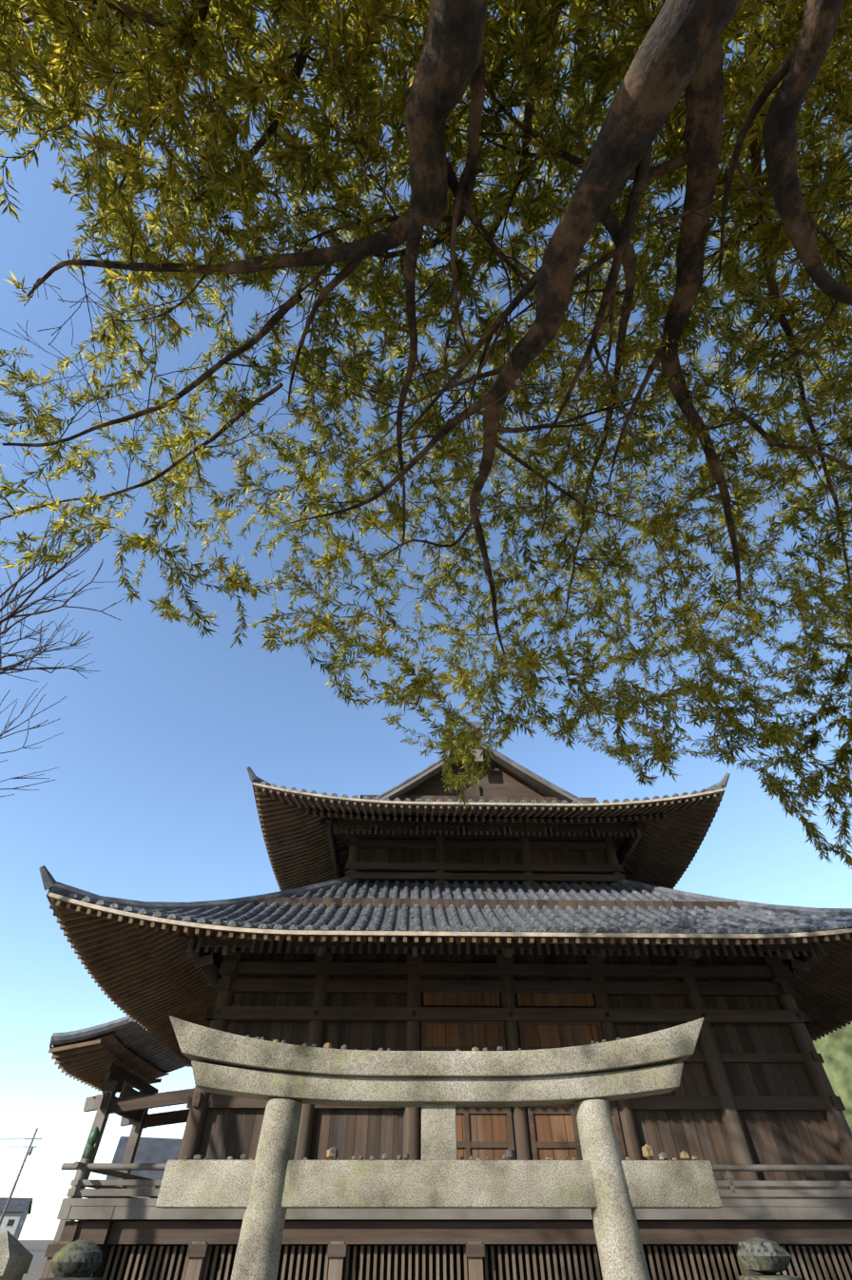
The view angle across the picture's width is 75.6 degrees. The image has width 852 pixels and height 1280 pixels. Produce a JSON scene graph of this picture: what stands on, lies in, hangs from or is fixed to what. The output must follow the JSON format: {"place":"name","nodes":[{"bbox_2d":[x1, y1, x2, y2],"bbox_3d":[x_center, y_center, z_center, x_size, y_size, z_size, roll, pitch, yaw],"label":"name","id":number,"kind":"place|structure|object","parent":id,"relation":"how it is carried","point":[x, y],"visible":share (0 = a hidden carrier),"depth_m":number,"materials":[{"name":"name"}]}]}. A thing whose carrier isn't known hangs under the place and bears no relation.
{"place":"outdoors","nodes":[
{"label":"outdoors","id":0,"kind":"place"},
{"bbox_2d":[0,1197,33,1240],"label":"house","id":1,"kind":"structure","parent":0,"point":[18,1211],"depth_m":122.72,"materials":[{"name":"grey paint"}]},
{"bbox_2d":[18,1240,53,1279],"bbox_3d":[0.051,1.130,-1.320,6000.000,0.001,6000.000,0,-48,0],"label":"ground","id":2,"kind":"structure","parent":0,"point":[36,1250],"depth_m":80.95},
{"bbox_2d":[0,1229,33,1279],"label":"stone posts","id":3,"kind":"object","parent":2,"relation":"on","point":[16,1256],"visible":1,"depth_m":3.64,"materials":[{"name":"grey stone"}]},
{"bbox_2d":[0,1127,41,1225],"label":"utility pole","id":4,"kind":"object","parent":2,"relation":"on","point":[30,1148],"visible":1,"depth_m":61.89,"materials":[{"name":"grey"}]},
{"bbox_2d":[0,501,124,796],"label":"bare tree","id":5,"kind":"object","parent":2,"relation":"on","point":[14,611],"visible":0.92,"depth_m":14.43,"materials":[{"name":"brown plant"}]},
{"bbox_2d":[38,1237,102,1279],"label":"lantern","id":6,"kind":"object","parent":2,"relation":"on","point":[80,1259],"visible":1,"depth_m":2.25,"materials":[{"name":"stone"}]},
{"bbox_2d":[155,1015,722,1279],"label":"torii","id":7,"kind":"object","parent":2,"relation":"on","point":[602,1180],"visible":1,"depth_m":4.59,"materials":[{"name":"stone"}]},
{"bbox_2d":[174,1034,698,1160],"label":"stones","id":8,"kind":"object","parent":7,"relation":"on","point":[332,1153],"visible":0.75,"depth_m":4.60,"materials":[{"name":"beige stone"}]},
{"bbox_2d":[40,721,851,1279],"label":"temple","id":9,"kind":"structure","parent":2,"relation":"on","point":[149,975],"depth_m":12.49,"materials":[{"name":"brown wood"}]},
{"bbox_2d":[736,1236,801,1279],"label":"lantern","id":10,"kind":"object","parent":2,"relation":"on","point":[768,1259],"visible":1,"depth_m":2.29,"materials":[{"name":"stone"}]},
{"bbox_2d":[105,1136,182,1198],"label":"house","id":11,"kind":"structure","parent":0,"point":[153,1150],"depth_m":43.51,"materials":[{"name":"grey"}]},
{"bbox_2d":[0,0,851,868],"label":"tree","id":12,"kind":"object","parent":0,"point":[348,19],"depth_m":5.33,"materials":[{"name":"green plant"}]},
{"bbox_2d":[0,0,851,1240],"label":"sky","id":13,"kind":"structure","parent":0,"point":[150,798],"materials":[{"name":"blue"}]},
{"bbox_2d":[813,1021,851,1132],"bbox_3d":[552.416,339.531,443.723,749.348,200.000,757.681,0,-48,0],"label":"hill","id":14,"kind":"structure","parent":0,"point":[834,1049],"depth_m":471.19,"materials":[{"name":"green plant"}]}
]}

